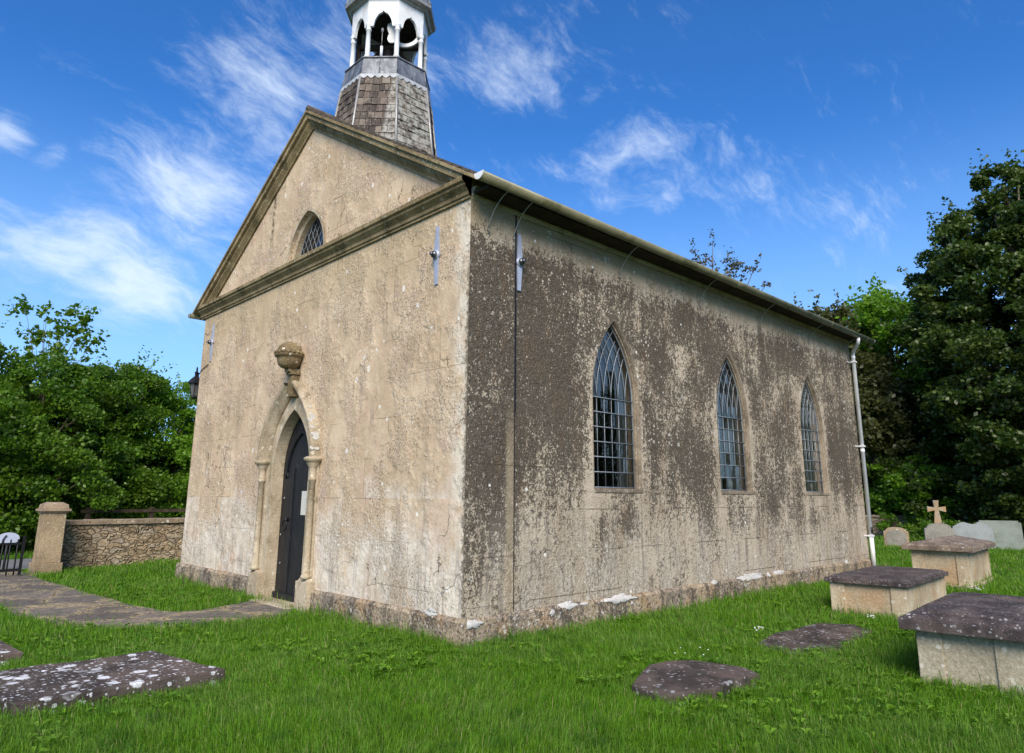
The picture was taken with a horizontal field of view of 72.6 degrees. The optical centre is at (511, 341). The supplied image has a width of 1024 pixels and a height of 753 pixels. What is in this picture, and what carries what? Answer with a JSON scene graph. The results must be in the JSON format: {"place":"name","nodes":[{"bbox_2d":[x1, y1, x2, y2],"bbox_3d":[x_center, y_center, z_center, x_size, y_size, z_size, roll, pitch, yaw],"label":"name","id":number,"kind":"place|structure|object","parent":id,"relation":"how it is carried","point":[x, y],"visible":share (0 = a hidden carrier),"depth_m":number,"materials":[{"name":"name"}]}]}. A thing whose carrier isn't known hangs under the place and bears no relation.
{"place":"outdoors","nodes":[
{"label":"outdoors","id":0,"kind":"place"},
{"bbox_2d":[0,558,31,568],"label":"lane","id":1,"kind":"structure","parent":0,"point":[25,563],"depth_m":16.08,"materials":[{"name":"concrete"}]},
{"bbox_2d":[0,568,291,630],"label":"path","id":2,"kind":"structure","parent":0,"point":[35,595],"depth_m":9.85,"materials":[{"name":"grey stone"}]},
{"bbox_2d":[0,536,25,575],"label":"iron gate","id":3,"kind":"structure","parent":2,"relation":"on","point":[19,568],"depth_m":13.54,"materials":[{"name":"black metal"}]},
{"bbox_2d":[0,0,1023,481],"label":"sky","id":4,"kind":"structure","parent":0,"point":[819,139],"materials":[{"name":"blue"}]},
{"bbox_2d":[0,512,1023,752],"bbox_3d":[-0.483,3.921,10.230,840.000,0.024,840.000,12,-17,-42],"label":"ground","id":5,"kind":"structure","parent":0,"point":[433,740],"depth_m":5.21,"materials":[{"name":"green plant"}]},
{"bbox_2d":[0,532,19,568],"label":"oval sign","id":6,"kind":"object","parent":5,"relation":"on","point":[9,536],"visible":0.71,"depth_m":14.75,"materials":[{"name":"white metal"}]},
{"bbox_2d":[0,640,21,664],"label":"ledger stone","id":7,"kind":"object","parent":5,"relation":"on","point":[7,650],"visible":0.56,"depth_m":6.73,"materials":[{"name":"grey stone"}]},
{"bbox_2d":[0,314,86,549],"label":"hedgerow tree","id":8,"kind":"object","parent":5,"relation":"on","point":[13,441],"visible":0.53,"depth_m":18.42,"materials":[{"name":"green plant"}]},
{"bbox_2d":[28,502,71,574],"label":"gate pillar","id":9,"kind":"structure","parent":5,"relation":"on","point":[48,545],"depth_m":14.43,"materials":[{"name":"stone"}]},
{"bbox_2d":[2,293,110,508],"bbox_3d":[-14.047,2.391,20.571,3.045,7.683,2.566,-9,-16,37],"label":"hedgerow tree","id":10,"kind":"object","parent":5,"relation":"on","point":[83,321],"visible":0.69,"depth_m":21.03,"materials":[{"name":"green plant"}]},
{"bbox_2d":[0,325,149,550],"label":"hedgerow tree","id":11,"kind":"object","parent":5,"relation":"on","point":[96,488],"visible":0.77,"depth_m":19.69,"materials":[{"name":"green plant"}]},
{"bbox_2d":[0,343,194,519],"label":"hedgerow tree","id":12,"kind":"object","parent":5,"relation":"on","point":[143,376],"visible":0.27,"depth_m":22.14,"materials":[{"name":"green plant"}]},
{"bbox_2d":[0,651,224,721],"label":"ledger stone","id":13,"kind":"object","parent":5,"relation":"on","point":[67,684],"visible":0.71,"depth_m":5.76,"materials":[{"name":"grey stone"}]},
{"bbox_2d":[60,518,184,569],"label":"stone wall","id":14,"kind":"structure","parent":5,"relation":"on","point":[91,542],"depth_m":15.99,"materials":[{"name":"beige stone"}]},
{"bbox_2d":[81,507,185,518],"bbox_3d":[-8.963,6.055,22.495,0.125,1.420,9.000,-11,-17,42],"label":"rail fence","id":15,"kind":"object","parent":5,"relation":"on","point":[87,511],"visible":0.13,"depth_m":20.30,"materials":[{"name":"brown wood"}]},
{"bbox_2d":[79,359,196,518],"bbox_3d":[-11.717,4.013,24.492,6.785,6.262,6.110,12,-17,-42],"label":"hedgerow tree","id":16,"kind":"object","parent":5,"relation":"on","point":[184,454],"visible":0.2,"depth_m":22.75,"materials":[{"name":"green plant"}]},
{"bbox_2d":[0,582,1023,752],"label":"lawn weeds","id":17,"kind":"object","parent":5,"relation":"on","point":[657,654],"visible":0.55,"depth_m":6.42,"materials":[{"name":"green plant"}]},
{"bbox_2d":[175,0,875,648],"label":"church","id":18,"kind":"structure","parent":5,"relation":"on","point":[445,398],"depth_m":10.43,"materials":[{"name":"beige stone"}]},
{"bbox_2d":[188,364,208,398],"bbox_3d":[-6.402,0.815,14.392,0.330,0.690,0.944,12,-17,-42],"label":"wall lantern","id":19,"kind":"object","parent":18,"relation":"attached to","point":[193,382],"depth_m":14.53,"materials":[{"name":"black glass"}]},
{"bbox_2d":[246,341,321,612],"bbox_3d":[-3.535,2.013,10.779,0.591,4.100,1.943,12,-17,-42],"label":"doorway","id":20,"kind":"structure","parent":18,"relation":"in","point":[270,461],"depth_m":11.06,"materials":[{"name":"stone"}]},
{"bbox_2d":[271,418,308,601],"bbox_3d":[-3.323,2.520,10.878,0.126,2.895,1.192,12,-17,-42],"label":"door","id":21,"kind":"structure","parent":18,"relation":"in","point":[295,479],"depth_m":10.97,"materials":[{"name":"black paint"}]},
{"bbox_2d":[286,207,324,262],"bbox_3d":[-3.357,-1.788,11.831,0.290,1.040,1.440,12,-17,-42],"label":"gable window","id":22,"kind":"structure","parent":18,"relation":"in","point":[316,238],"depth_m":12.06,"materials":[{"name":"stone"}]},
{"bbox_2d":[592,318,643,492],"bbox_3d":[1.442,0.899,10.071,1.112,2.520,0.212,12,-17,-42],"label":"window","id":23,"kind":"structure","parent":18,"relation":"in","point":[636,454],"depth_m":10.24,"materials":[{"name":"stone"}]},
{"bbox_2d":[728,479,732,490],"bbox_3d":[3.894,2.558,12.413,0.120,0.202,0.114,12,-17,-42],"label":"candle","id":24,"kind":"object","parent":18,"relation":"on","point":[730,487],"visible":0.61,"depth_m":12.39,"materials":[{"name":"wax"}]},
{"bbox_2d":[716,351,753,494],"bbox_3d":[3.815,1.408,12.292,1.112,2.520,0.212,12,-17,-42],"label":"window","id":25,"kind":"structure","parent":18,"relation":"in","point":[744,426],"depth_m":12.49,"materials":[{"name":"stone"}]},
{"bbox_2d":[800,373,829,495],"bbox_3d":[6.153,1.909,14.479,1.112,2.520,0.212,12,-17,-42],"label":"window","id":26,"kind":"structure","parent":18,"relation":"in","point":[814,456],"depth_m":14.60,"materials":[{"name":"stone"}]},
{"bbox_2d":[632,659,759,707],"bbox_3d":[1.592,2.982,6.058,1.431,0.245,0.802,12,-17,-42],"label":"ledger stone","id":27,"kind":"object","parent":5,"relation":"on","point":[675,679],"visible":0.68,"depth_m":5.84,"materials":[{"name":"grey stone"}]},
{"bbox_2d":[689,229,770,290],"bbox_3d":[11.523,2.109,39.575,5.911,16.817,7.231,2,-13,-7],"label":"broadleaf tree","id":28,"kind":"object","parent":5,"relation":"on","point":[734,265],"visible":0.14,"depth_m":39.34,"materials":[{"name":"green plant"}]},
{"bbox_2d":[754,624,871,656],"bbox_3d":[3.565,3.481,8.062,2.218,0.162,0.844,12,-17,-42],"label":"ledger stone","id":29,"kind":"object","parent":5,"relation":"on","point":[826,635],"visible":0.49,"depth_m":8.00,"materials":[{"name":"grey stone"}]},
{"bbox_2d":[793,289,909,370],"bbox_3d":[16.290,3.630,35.772,8.339,12.262,8.551,12,-17,-42],"label":"broadleaf tree","id":30,"kind":"object","parent":5,"relation":"on","point":[840,311],"visible":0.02,"depth_m":34.59,"materials":[{"name":"green plant"}]},
{"bbox_2d":[824,565,948,619],"bbox_3d":[5.731,3.808,10.548,1.106,0.618,2.305,-11,-17,42],"label":"chest tomb","id":31,"kind":"object","parent":5,"relation":"on","point":[891,589],"visible":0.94,"depth_m":9.92,"materials":[{"name":"stone"}]},
{"bbox_2d":[824,272,956,463],"bbox_3d":[19.528,2.943,34.725,9.720,13.193,8.674,12,-17,-42],"label":"broadleaf tree","id":32,"kind":"object","parent":5,"relation":"on","point":[880,303],"visible":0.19,"depth_m":33.01,"materials":[{"name":"green plant"}]},
{"bbox_2d":[883,527,909,548],"bbox_3d":[12.794,6.678,23.184,0.744,0.982,0.128,-6,-14,26],"label":"headstone","id":33,"kind":"object","parent":5,"relation":"on","point":[899,536],"visible":0.63,"depth_m":23.18,"materials":[{"name":"stone"}]},
{"bbox_2d":[842,324,955,514],"bbox_3d":[16.640,4.030,32.803,8.468,10.200,8.176,12,-17,-42],"label":"broadleaf tree","id":34,"kind":"object","parent":5,"relation":"on","point":[891,427],"visible":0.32,"depth_m":30.35,"materials":[{"name":"green plant"}]},
{"bbox_2d":[861,436,983,529],"bbox_3d":[17.355,6.272,29.553,5.419,4.397,4.908,12,-17,-42],"label":"shrub","id":35,"kind":"object","parent":5,"relation":"on","point":[891,509],"visible":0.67,"depth_m":28.80,"materials":[{"name":"green plant"}]},
{"bbox_2d":[866,515,978,536],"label":"stone wall","id":36,"kind":"structure","parent":5,"relation":"on","point":[876,519],"depth_m":29.53,"materials":[{"name":"grey stone"}]},
{"bbox_2d":[872,461,991,502],"bbox_3d":[23.274,6.216,36.816,15.374,7.729,14.884,12,-17,-42],"label":"shrub","id":37,"kind":"object","parent":5,"relation":"on","point":[955,482],"depth_m":33.07,"materials":[{"name":"green plant"}]},
{"bbox_2d":[894,512,975,541],"bbox_3d":[15.527,6.970,25.662,3.263,1.319,3.370,5,-13,-20],"label":"shrub","id":38,"kind":"object","parent":5,"relation":"on","point":[918,532],"visible":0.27,"depth_m":25.83,"materials":[{"name":"green plant"}]},
{"bbox_2d":[924,500,954,539],"bbox_3d":[13.791,6.089,22.534,0.844,1.863,0.168,-5,-13,22],"label":"headstone","id":39,"kind":"object","parent":5,"relation":"on","point":[937,528],"visible":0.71,"depth_m":22.53,"materials":[{"name":"stone"}]},
{"bbox_2d":[862,148,1023,537],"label":"evergreen tree","id":40,"kind":"object","parent":5,"relation":"on","point":[956,338],"visible":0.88,"depth_m":27.06,"materials":[{"name":"green plant"}]},
{"bbox_2d":[902,535,995,589],"bbox_3d":[8.667,4.348,13.733,1.177,0.991,2.355,-11,-17,41],"label":"chest tomb","id":41,"kind":"object","parent":5,"relation":"on","point":[964,560],"visible":0.79,"depth_m":13.05,"materials":[{"name":"stone"}]},
{"bbox_2d":[898,591,1023,700],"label":"chest tomb","id":42,"kind":"object","parent":5,"relation":"on","point":[965,636],"visible":0.93,"depth_m":6.01,"materials":[{"name":"grey stone"}]},
{"bbox_2d":[952,522,995,549],"bbox_3d":[15.204,6.550,22.954,1.155,1.164,0.105,-4,-16,17],"label":"headstone","id":43,"kind":"object","parent":5,"relation":"on","point":[982,531],"visible":0.41,"depth_m":22.97,"materials":[{"name":"grey stone"}]},
{"bbox_2d":[938,193,1023,492],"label":"evergreen tree","id":44,"kind":"object","parent":5,"relation":"on","point":[1018,424],"visible":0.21,"depth_m":28.25,"materials":[{"name":"green plant"}]},
{"bbox_2d":[964,458,1023,523],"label":"shrub","id":45,"kind":"object","parent":5,"relation":"on","point":[1016,488],"visible":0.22,"depth_m":25.48,"materials":[{"name":"green plant"}]},
{"bbox_2d":[976,520,1023,549],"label":"headstone","id":46,"kind":"object","parent":5,"relation":"on","point":[1007,534],"visible":0.54,"depth_m":22.85,"materials":[{"name":"grey stone"}]}
]}

